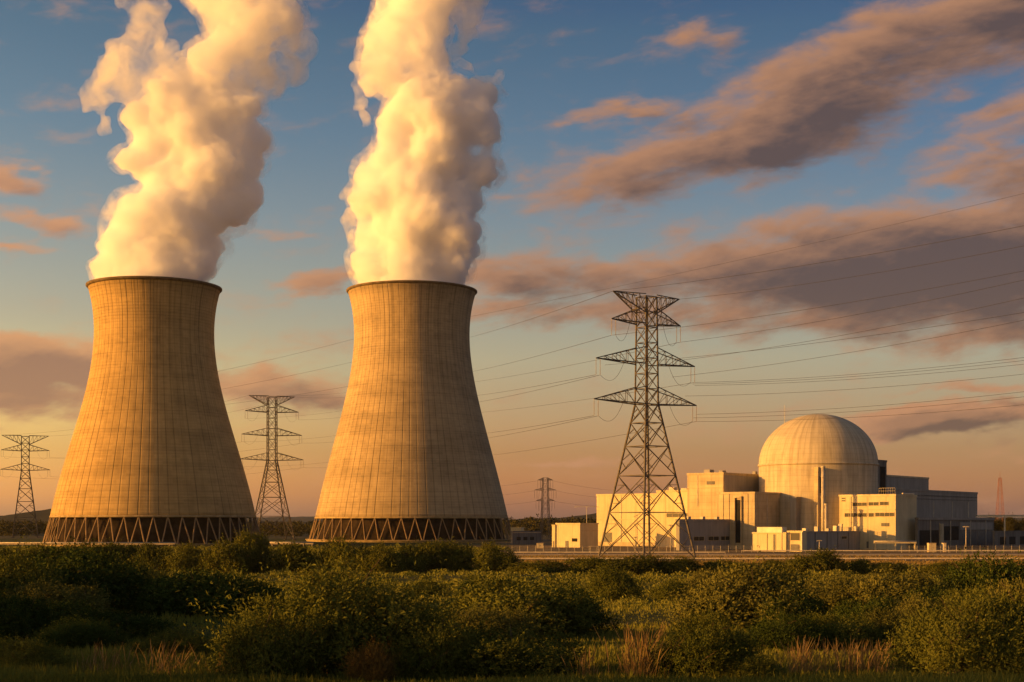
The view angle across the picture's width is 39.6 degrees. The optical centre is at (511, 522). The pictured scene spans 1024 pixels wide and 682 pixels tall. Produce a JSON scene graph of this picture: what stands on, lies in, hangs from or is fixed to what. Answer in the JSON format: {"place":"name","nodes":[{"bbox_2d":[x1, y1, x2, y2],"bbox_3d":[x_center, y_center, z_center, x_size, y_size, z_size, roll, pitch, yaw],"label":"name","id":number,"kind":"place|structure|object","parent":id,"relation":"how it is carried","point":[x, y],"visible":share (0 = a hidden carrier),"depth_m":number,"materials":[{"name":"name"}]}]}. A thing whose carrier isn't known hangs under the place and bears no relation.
{"place":"outdoors","nodes":[
{"label":"outdoors","id":0,"kind":"place"},
{"bbox_2d":[0,509,318,526],"bbox_3d":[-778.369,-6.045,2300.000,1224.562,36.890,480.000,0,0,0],"label":"hill","id":1,"kind":"structure","parent":0,"point":[43,515],"depth_m":2227.01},
{"bbox_2d":[0,531,1023,681],"bbox_3d":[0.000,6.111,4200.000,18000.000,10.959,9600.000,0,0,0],"label":"ground","id":2,"kind":"structure","parent":0,"point":[547,545],"depth_m":568.90,"materials":[{"name":"soil"}]},
{"bbox_2d":[0,435,49,537],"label":"lattice pylon","id":3,"kind":"object","parent":2,"relation":"on","point":[29,478],"visible":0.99,"depth_m":1116.29,"materials":[{"name":"metal"}]},
{"bbox_2d":[0,587,64,641],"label":"shrub","id":4,"kind":"object","parent":2,"relation":"on","point":[22,616],"visible":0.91,"depth_m":73.33,"materials":[{"name":"green plant"}]},
{"bbox_2d":[0,630,81,668],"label":"shrub","id":5,"kind":"object","parent":2,"relation":"on","point":[26,652],"visible":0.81,"depth_m":51.41,"materials":[{"name":"green plant"}]},
{"bbox_2d":[0,531,88,603],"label":"shrub","id":6,"kind":"object","parent":2,"relation":"on","point":[11,573],"visible":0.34,"depth_m":97.45,"materials":[{"name":"green plant"}]},
{"bbox_2d":[26,539,62,563],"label":"shrub","id":7,"kind":"object","parent":2,"relation":"on","point":[35,549],"visible":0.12,"depth_m":303.90,"materials":[{"name":"green plant"}]},
{"bbox_2d":[1,577,116,613],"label":"shrub","id":8,"kind":"object","parent":2,"relation":"on","point":[88,595],"visible":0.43,"depth_m":90.81,"materials":[{"name":"green plant"}]},
{"bbox_2d":[25,592,118,636],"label":"shrub","id":9,"kind":"object","parent":2,"relation":"on","point":[61,608],"visible":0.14,"depth_m":79.33,"materials":[{"name":"green plant"}]},
{"bbox_2d":[23,610,137,649],"bbox_3d":[-20.071,5.154,65.867,4.764,2.392,5.301,0,0,24],"label":"shrub","id":10,"kind":"object","parent":2,"relation":"on","point":[79,633],"visible":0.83,"depth_m":64.63,"materials":[{"name":"green plant"}]},
{"bbox_2d":[55,535,110,561],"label":"shrub","id":11,"kind":"object","parent":2,"relation":"on","point":[86,546],"visible":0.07,"depth_m":312.03,"materials":[{"name":"green plant"}]},
{"bbox_2d":[0,542,174,546],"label":"pipe bridge","id":12,"kind":"structure","parent":2,"relation":"on","point":[91,543],"depth_m":661.60,"materials":[{"name":"metal"}]},
{"bbox_2d":[12,536,164,614],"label":"shrub","id":13,"kind":"object","parent":2,"relation":"on","point":[119,580],"visible":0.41,"depth_m":104.20,"materials":[{"name":"green plant"}]},
{"bbox_2d":[77,640,150,673],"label":"grass tuft","id":14,"kind":"object","parent":2,"relation":"on","point":[107,666],"visible":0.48,"depth_m":47.02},
{"bbox_2d":[101,537,139,566],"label":"shrub","id":15,"kind":"object","parent":2,"relation":"on","point":[129,551],"visible":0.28,"depth_m":314.83,"materials":[{"name":"green plant"}]},
{"bbox_2d":[67,606,179,639],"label":"shrub","id":16,"kind":"object","parent":2,"relation":"on","point":[144,623],"visible":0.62,"depth_m":77.01,"materials":[{"name":"green plant"}]},
{"bbox_2d":[112,552,178,585],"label":"shrub","id":17,"kind":"object","parent":2,"relation":"on","point":[154,571],"visible":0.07,"depth_m":124.18,"materials":[{"name":"green plant"}]},
{"bbox_2d":[124,538,174,572],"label":"shrub","id":18,"kind":"object","parent":2,"relation":"on","point":[150,551],"visible":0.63,"depth_m":310.26,"materials":[{"name":"green plant"}]},
{"bbox_2d":[43,276,260,546],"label":"cooling tower","id":19,"kind":"structure","parent":2,"relation":"on","point":[153,455],"depth_m":708.18,"materials":[{"name":"concrete"}]},
{"bbox_2d":[135,639,202,675],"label":"grass tuft","id":20,"kind":"object","parent":2,"relation":"on","point":[167,658],"visible":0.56,"depth_m":44.02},
{"bbox_2d":[121,623,222,656],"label":"shrub","id":21,"kind":"object","parent":2,"relation":"on","point":[197,642],"visible":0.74,"depth_m":61.26,"materials":[{"name":"green plant"}]},
{"bbox_2d":[162,538,217,573],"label":"shrub","id":22,"kind":"object","parent":2,"relation":"on","point":[189,558],"visible":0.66,"depth_m":305.30,"materials":[{"name":"green plant"}]},
{"bbox_2d":[110,557,273,618],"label":"shrub","id":23,"kind":"object","parent":2,"relation":"on","point":[163,596],"visible":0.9,"depth_m":103.73,"materials":[{"name":"green plant"}]},
{"bbox_2d":[196,533,258,573],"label":"shrub","id":24,"kind":"object","parent":2,"relation":"on","point":[234,556],"visible":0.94,"depth_m":300.21,"materials":[{"name":"green plant"}]},
{"bbox_2d":[232,521,274,572],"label":"shrub","id":25,"kind":"object","parent":2,"relation":"on","point":[246,540],"visible":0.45,"depth_m":310.02,"materials":[{"name":"green plant"}]},
{"bbox_2d":[218,575,289,614],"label":"shrub","id":26,"kind":"object","parent":2,"relation":"on","point":[278,591],"visible":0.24,"depth_m":106.73,"materials":[{"name":"green plant"}]},
{"bbox_2d":[198,590,335,678],"bbox_3d":[-7.264,3.676,42.647,3.578,3.281,3.698,0,0,39],"label":"shrub","id":27,"kind":"object","parent":2,"relation":"on","point":[263,654],"visible":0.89,"depth_m":41.77,"materials":[{"name":"green plant"}]},
{"bbox_2d":[241,395,303,539],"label":"lattice pylon","id":28,"kind":"object","parent":2,"relation":"on","point":[277,405],"visible":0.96,"depth_m":959.69,"materials":[{"name":"metal"}]},
{"bbox_2d":[264,538,325,573],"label":"shrub","id":29,"kind":"object","parent":2,"relation":"on","point":[277,559],"visible":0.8,"depth_m":304.30,"materials":[{"name":"green plant"}]},
{"bbox_2d":[174,537,488,677],"bbox_3d":[-5.689,3.377,46.313,9.750,5.873,9.759,0,0,-3],"label":"shrub","id":30,"kind":"object","parent":2,"relation":"on","point":[359,616],"visible":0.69,"depth_m":44.31,"materials":[{"name":"green plant"}]},
{"bbox_2d":[310,531,375,571],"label":"shrub","id":31,"kind":"object","parent":2,"relation":"on","point":[337,545],"visible":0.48,"depth_m":303.11,"materials":[{"name":"green plant"}]},
{"bbox_2d":[339,634,402,681],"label":"shrub","id":32,"kind":"object","parent":2,"relation":"on","point":[371,664],"visible":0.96,"depth_m":40.62,"materials":[{"name":"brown plant"}]},
{"bbox_2d":[354,537,406,573],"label":"shrub","id":33,"kind":"object","parent":2,"relation":"on","point":[388,558],"visible":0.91,"depth_m":297.25,"materials":[{"name":"green plant"}]},
{"bbox_2d":[305,280,510,541],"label":"cooling tower","id":34,"kind":"structure","parent":2,"relation":"on","point":[411,459],"depth_m":866.64,"materials":[{"name":"concrete"}]},
{"bbox_2d":[395,537,451,572],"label":"shrub","id":35,"kind":"object","parent":2,"relation":"on","point":[425,558],"visible":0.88,"depth_m":306.22,"materials":[{"name":"green plant"}]},
{"bbox_2d":[400,577,450,596],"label":"shrub","id":36,"kind":"object","parent":2,"relation":"on","point":[434,589],"visible":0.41,"depth_m":168.81,"materials":[{"name":"green plant"}]},
{"bbox_2d":[371,590,488,679],"bbox_3d":[-2.402,3.839,44.537,3.743,3.363,4.146,0,0,35],"label":"shrub","id":37,"kind":"object","parent":2,"relation":"on","point":[446,643],"visible":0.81,"depth_m":43.67,"materials":[{"name":"green plant"}]},
{"bbox_2d":[430,536,475,573],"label":"shrub","id":38,"kind":"object","parent":2,"relation":"on","point":[459,560],"visible":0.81,"depth_m":309.83,"materials":[{"name":"green plant"}]},
{"bbox_2d":[438,599,555,645],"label":"shrub","id":39,"kind":"object","parent":2,"relation":"on","point":[518,621],"visible":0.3,"depth_m":67.03,"materials":[{"name":"green plant"}]},
{"bbox_2d":[471,538,523,572],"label":"shrub","id":40,"kind":"object","parent":2,"relation":"on","point":[494,558],"visible":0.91,"depth_m":302.00,"materials":[{"name":"green plant"}]},
{"bbox_2d":[0,544,1017,609],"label":"undergrowth","id":41,"kind":"object","parent":2,"relation":"on","point":[647,577],"visible":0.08,"depth_m":253.59,"materials":[{"name":"green plant"}]},
{"bbox_2d":[0,513,1019,535],"bbox_3d":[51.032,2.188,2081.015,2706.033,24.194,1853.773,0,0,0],"label":"treeline","id":42,"kind":"object","parent":2,"relation":"on","point":[300,528],"visible":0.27,"depth_m":1340.31,"materials":[{"name":"plant"}]},
{"bbox_2d":[0,569,1023,681],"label":"grass","id":43,"kind":"structure","parent":2,"relation":"on","point":[70,672],"depth_m":43.71,"materials":[{"name":"plant"}]},
{"bbox_2d":[432,616,595,678],"bbox_3d":[-0.046,4.160,45.329,5.564,2.468,5.816,0,0,11],"label":"shrub","id":44,"kind":"object","parent":2,"relation":"on","point":[504,655],"visible":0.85,"depth_m":43.67,"materials":[{"name":"green plant"}]},
{"bbox_2d":[433,563,605,640],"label":"shrub","id":45,"kind":"object","parent":2,"relation":"on","point":[569,608],"visible":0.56,"depth_m":78.20,"materials":[{"name":"green plant"}]},
{"bbox_2d":[510,531,541,543],"bbox_3d":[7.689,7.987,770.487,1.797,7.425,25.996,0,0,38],"label":"boundary building","id":46,"kind":"structure","parent":2,"relation":"on","point":[525,537],"depth_m":768.89,"materials":[{"name":"metal"}]},
{"bbox_2d":[506,559,569,574],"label":"shrub","id":47,"kind":"object","parent":2,"relation":"on","point":[551,567],"visible":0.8,"depth_m":293.27,"materials":[{"name":"green plant"}]},
{"bbox_2d":[534,477,554,540],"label":"lattice pylon","id":48,"kind":"object","parent":2,"relation":"on","point":[547,503],"visible":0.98,"depth_m":918.84,"materials":[{"name":"metal"}]},
{"bbox_2d":[555,523,598,547],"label":"pump house","id":49,"kind":"structure","parent":2,"relation":"on","point":[577,535],"depth_m":664.75,"materials":[{"name":"paint"}]},
{"bbox_2d":[561,648,605,676],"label":"grass tuft","id":50,"kind":"object","parent":2,"relation":"on","point":[586,659],"visible":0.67,"depth_m":42.98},
{"bbox_2d":[562,555,609,574],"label":"shrub","id":51,"kind":"object","parent":2,"relation":"on","point":[580,565],"visible":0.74,"depth_m":295.54,"materials":[{"name":"green plant"}]},
{"bbox_2d":[548,573,629,633],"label":"shrub","id":52,"kind":"object","parent":2,"relation":"on","point":[602,618],"visible":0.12,"depth_m":85.50,"materials":[{"name":"green plant"}]},
{"bbox_2d":[577,558,650,601],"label":"shrub","id":53,"kind":"object","parent":2,"relation":"on","point":[613,584],"visible":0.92,"depth_m":153.29,"materials":[{"name":"green plant"}]},
{"bbox_2d":[507,552,724,553],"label":"guard rail","id":54,"kind":"object","parent":2,"relation":"on","point":[617,552],"visible":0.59,"depth_m":519.92,"materials":[{"name":"metal"}]},
{"bbox_2d":[596,493,656,546],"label":"auxiliary hall","id":55,"kind":"structure","parent":2,"relation":"on","point":[627,504],"depth_m":699.72,"materials":[{"name":"concrete"}]},
{"bbox_2d":[596,553,668,574],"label":"shrub","id":56,"kind":"object","parent":2,"relation":"on","point":[642,564],"visible":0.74,"depth_m":294.36,"materials":[{"name":"green plant"}]},
{"bbox_2d":[592,621,688,677],"bbox_3d":[3.808,3.784,41.982,2.868,1.798,2.089,0,0,0],"label":"grass tuft","id":57,"kind":"object","parent":2,"relation":"on","point":[642,643],"visible":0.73,"depth_m":41.86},
{"bbox_2d":[594,290,698,557],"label":"lattice pylon","id":58,"kind":"object","parent":2,"relation":"on","point":[647,446],"visible":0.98,"depth_m":460.02,"materials":[{"name":"metal"}]},
{"bbox_2d":[656,487,686,546],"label":"hall","id":59,"kind":"structure","parent":2,"relation":"on","point":[665,503],"depth_m":671.84,"materials":[{"name":"concrete"}]},
{"bbox_2d":[648,576,694,600],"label":"shrub","id":60,"kind":"object","parent":2,"relation":"on","point":[660,591],"visible":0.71,"depth_m":148.48,"materials":[{"name":"green plant"}]},
{"bbox_2d":[648,554,714,574],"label":"shrub","id":61,"kind":"object","parent":2,"relation":"on","point":[676,565],"visible":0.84,"depth_m":297.82,"materials":[{"name":"green plant"}]},
{"bbox_2d":[629,593,770,677],"bbox_3d":[5.769,3.696,42.453,4.022,3.087,3.626,0,0,-38],"label":"shrub","id":62,"kind":"object","parent":2,"relation":"on","point":[707,649],"visible":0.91,"depth_m":41.73,"materials":[{"name":"green plant"}]},
{"bbox_2d":[675,516,729,549],"bbox_3d":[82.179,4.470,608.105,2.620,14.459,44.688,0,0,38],"label":"workshop","id":63,"kind":"structure","parent":2,"relation":"on","point":[710,534],"depth_m":606.16,"materials":[{"name":"beige"}]},
{"bbox_2d":[687,470,758,518],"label":"fuel building","id":64,"kind":"structure","parent":2,"relation":"on","point":[704,487],"depth_m":647.27,"materials":[{"name":"concrete"}]},
{"bbox_2d":[662,546,827,630],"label":"shrub","id":65,"kind":"object","parent":2,"relation":"on","point":[737,595],"visible":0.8,"depth_m":96.16,"materials":[{"name":"green plant"}]},
{"bbox_2d":[472,554,1023,570],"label":"dry grass","id":66,"kind":"structure","parent":2,"relation":"on","point":[844,556],"depth_m":457.19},
{"bbox_2d":[716,492,780,548],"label":"safeguard building","id":67,"kind":"structure","parent":2,"relation":"on","point":[747,514],"depth_m":621.38,"materials":[{"name":"concrete"}]},
{"bbox_2d":[716,647,789,679],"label":"shrub","id":68,"kind":"object","parent":2,"relation":"on","point":[750,669],"visible":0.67,"depth_m":41.30,"materials":[{"name":"green plant"}]},
{"bbox_2d":[515,554,1023,554],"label":"verge","id":69,"kind":"structure","parent":2,"relation":"on","point":[764,554],"depth_m":514.09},
{"bbox_2d":[752,527,787,551],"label":"gatehouse","id":70,"kind":"object","parent":2,"relation":"on","point":[769,538],"visible":0.86,"depth_m":569.95,"materials":[{"name":"white paint"}]},
{"bbox_2d":[516,559,1023,560],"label":"ballast bed","id":71,"kind":"object","parent":2,"relation":"on","point":[789,559],"visible":0.27,"depth_m":443.04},
{"bbox_2d":[518,558,1023,560],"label":"guard rail","id":72,"kind":"object","parent":2,"relation":"on","point":[781,558],"visible":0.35,"depth_m":427.96,"materials":[{"name":"metal"}]},
{"bbox_2d":[735,603,834,652],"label":"shrub","id":73,"kind":"object","parent":2,"relation":"on","point":[785,631],"visible":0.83,"depth_m":66.77,"materials":[{"name":"green plant"}]},
{"bbox_2d":[750,581,832,627],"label":"shrub","id":74,"kind":"object","parent":2,"relation":"on","point":[813,604],"visible":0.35,"depth_m":94.22,"materials":[{"name":"green plant"}]},
{"bbox_2d":[789,497,800,530],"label":"link building","id":75,"kind":"structure","parent":2,"relation":"on","point":[795,513],"depth_m":626.14,"materials":[{"name":"beige concrete"}]},
{"bbox_2d":[787,531,806,551],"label":"control cabin","id":76,"kind":"object","parent":2,"relation":"on","point":[796,540],"visible":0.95,"depth_m":564.92,"materials":[{"name":"beige"}]},
{"bbox_2d":[774,636,828,674],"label":"grass tuft","id":77,"kind":"object","parent":2,"relation":"on","point":[802,657],"visible":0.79,"depth_m":46.90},
{"bbox_2d":[775,545,855,574],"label":"shrub","id":78,"kind":"object","parent":2,"relation":"on","point":[803,563],"visible":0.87,"depth_m":295.71,"materials":[{"name":"green plant"}]},
{"bbox_2d":[813,467,820,530],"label":"stair tower","id":79,"kind":"structure","parent":2,"relation":"on","point":[817,496],"depth_m":622.73,"materials":[{"name":"concrete"}]},
{"bbox_2d":[758,407,878,530],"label":"reactor containment","id":80,"kind":"structure","parent":2,"relation":"on","point":[794,452],"depth_m":630.42,"materials":[{"name":"concrete"}]},
{"bbox_2d":[821,466,824,530],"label":"vent pipe","id":81,"kind":"object","parent":2,"relation":"on","point":[822,498],"visible":0.75,"depth_m":611.37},
{"bbox_2d":[802,524,859,549],"bbox_3d":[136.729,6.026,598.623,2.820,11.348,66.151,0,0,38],"label":"storage shed","id":82,"kind":"structure","parent":2,"relation":"on","point":[837,538],"depth_m":594.88,"materials":[{"name":"grey metal"}]},
{"bbox_2d":[789,559,880,611],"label":"shrub","id":83,"kind":"object","parent":2,"relation":"on","point":[834,587],"visible":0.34,"depth_m":109.47,"materials":[{"name":"green plant"}]},
{"bbox_2d":[803,605,885,652],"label":"shrub","id":84,"kind":"object","parent":2,"relation":"on","point":[847,630],"visible":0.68,"depth_m":68.66,"materials":[{"name":"green plant"}]},
{"bbox_2d":[775,638,916,674],"bbox_3d":[11.966,4.527,48.021,4.837,1.339,4.644,0,0,-30],"label":"grass tuft","id":85,"kind":"object","parent":2,"relation":"on","point":[861,659],"visible":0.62,"depth_m":47.87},
{"bbox_2d":[842,555,877,574],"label":"shrub","id":86,"kind":"object","parent":2,"relation":"on","point":[860,566],"visible":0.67,"depth_m":298.83,"materials":[{"name":"green plant"}]},
{"bbox_2d":[831,593,902,624],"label":"shrub","id":87,"kind":"object","parent":2,"relation":"on","point":[856,608],"visible":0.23,"depth_m":91.37,"materials":[{"name":"green plant"}]},
{"bbox_2d":[839,488,916,549],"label":"office building","id":88,"kind":"structure","parent":2,"relation":"on","point":[882,517],"depth_m":611.26,"materials":[{"name":"beige concrete"}]},
{"bbox_2d":[878,460,886,493],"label":"lift shaft","id":89,"kind":"object","parent":2,"relation":"on","point":[882,475],"visible":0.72,"depth_m":671.21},
{"bbox_2d":[741,550,1023,552],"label":"guard rail","id":90,"kind":"object","parent":2,"relation":"on","point":[879,550],"visible":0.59,"depth_m":544.93,"materials":[{"name":"metal"}]},
{"bbox_2d":[867,560,912,573],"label":"shrub","id":91,"kind":"object","parent":2,"relation":"on","point":[902,567],"visible":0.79,"depth_m":296.72,"materials":[{"name":"green plant"}]},
{"bbox_2d":[849,597,932,649],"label":"shrub","id":92,"kind":"object","parent":2,"relation":"on","point":[886,619],"visible":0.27,"depth_m":71.27,"materials":[{"name":"green plant"}]},
{"bbox_2d":[839,562,956,608],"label":"shrub","id":93,"kind":"object","parent":2,"relation":"on","point":[892,585],"visible":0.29,"depth_m":105.53,"materials":[{"name":"green plant"}]},
{"bbox_2d":[887,475,928,493],"bbox_3d":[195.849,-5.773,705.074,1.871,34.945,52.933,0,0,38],"label":"switchgear building","id":94,"kind":"structure","parent":2,"relation":"on","point":[905,482],"depth_m":702.93,"materials":[{"name":"concrete"}]},
{"bbox_2d":[894,578,951,608],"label":"shrub","id":95,"kind":"object","parent":2,"relation":"on","point":[930,594],"visible":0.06,"depth_m":103.59,"materials":[{"name":"green plant"}]},
{"bbox_2d":[889,587,965,632],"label":"shrub","id":96,"kind":"object","parent":2,"relation":"on","point":[913,602],"visible":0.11,"depth_m":83.33,"materials":[{"name":"green plant"}]},
{"bbox_2d":[891,488,977,517],"bbox_3d":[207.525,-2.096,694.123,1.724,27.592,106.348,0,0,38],"label":"turbine hall","id":97,"kind":"structure","parent":2,"relation":"on","point":[945,504],"depth_m":699.88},
{"bbox_2d":[909,561,971,574],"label":"shrub","id":98,"kind":"object","parent":2,"relation":"on","point":[935,567],"visible":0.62,"depth_m":295.62,"materials":[{"name":"green plant"}]},
{"bbox_2d":[872,581,1023,677],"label":"shrub","id":99,"kind":"object","parent":2,"relation":"on","point":[932,644],"visible":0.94,"depth_m":42.01,"materials":[{"name":"green plant"}]},
{"bbox_2d":[915,517,994,548],"bbox_3d":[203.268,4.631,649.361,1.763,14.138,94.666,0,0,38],"label":"annex","id":100,"kind":"object","parent":2,"relation":"on","point":[954,532],"visible":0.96,"depth_m":645.04,"materials":[{"name":"metal"}]},
{"bbox_2d":[977,531,989,545],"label":"roller door","id":101,"kind":"structure","parent":100,"relation":"in","point":[983,537],"depth_m":674.60,"materials":[{"name":"paint"}]},
{"bbox_2d":[934,573,996,605],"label":"shrub","id":102,"kind":"object","parent":2,"relation":"on","point":[960,590],"visible":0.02,"depth_m":92.34,"materials":[{"name":"green plant"}]},
{"bbox_2d":[937,546,1023,597],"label":"shrub","id":103,"kind":"object","parent":2,"relation":"on","point":[959,574],"visible":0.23,"depth_m":108.36,"materials":[{"name":"green plant"}]},
{"bbox_2d":[944,564,1023,676],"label":"shrub","id":104,"kind":"object","parent":2,"relation":"on","point":[1003,608],"visible":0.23,"depth_m":43.34,"materials":[{"name":"green plant"}]},
{"bbox_2d":[977,569,1023,619],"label":"shrub","id":105,"kind":"object","parent":2,"relation":"on","point":[1019,587],"visible":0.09,"depth_m":71.83,"materials":[{"name":"green plant"}]},
{"bbox_2d":[992,531,1023,547],"bbox_3d":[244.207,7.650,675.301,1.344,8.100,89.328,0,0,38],"label":"dark shed","id":106,"kind":"structure","parent":2,"relation":"on","point":[1013,539],"depth_m":654.40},
{"bbox_2d":[1000,512,1023,530],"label":"tree","id":107,"kind":"object","parent":2,"relation":"on","point":[1011,525],"visible":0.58,"depth_m":748.23,"materials":[{"name":"green plant"}]},
{"bbox_2d":[0,0,1023,518],"label":"sky","id":108,"kind":"structure","parent":0,"point":[285,157],"materials":[{"name":"blue"}]},
{"bbox_2d":[247,516,1022,521],"bbox_3d":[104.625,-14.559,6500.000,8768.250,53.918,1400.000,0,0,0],"label":"hills","id":109,"kind":"structure","parent":0,"point":[296,519],"depth_m":6273.41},
{"bbox_2d":[516,555,1023,555],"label":"service road","id":110,"kind":"structure","parent":0,"point":[765,555],"depth_m":498.00,"materials":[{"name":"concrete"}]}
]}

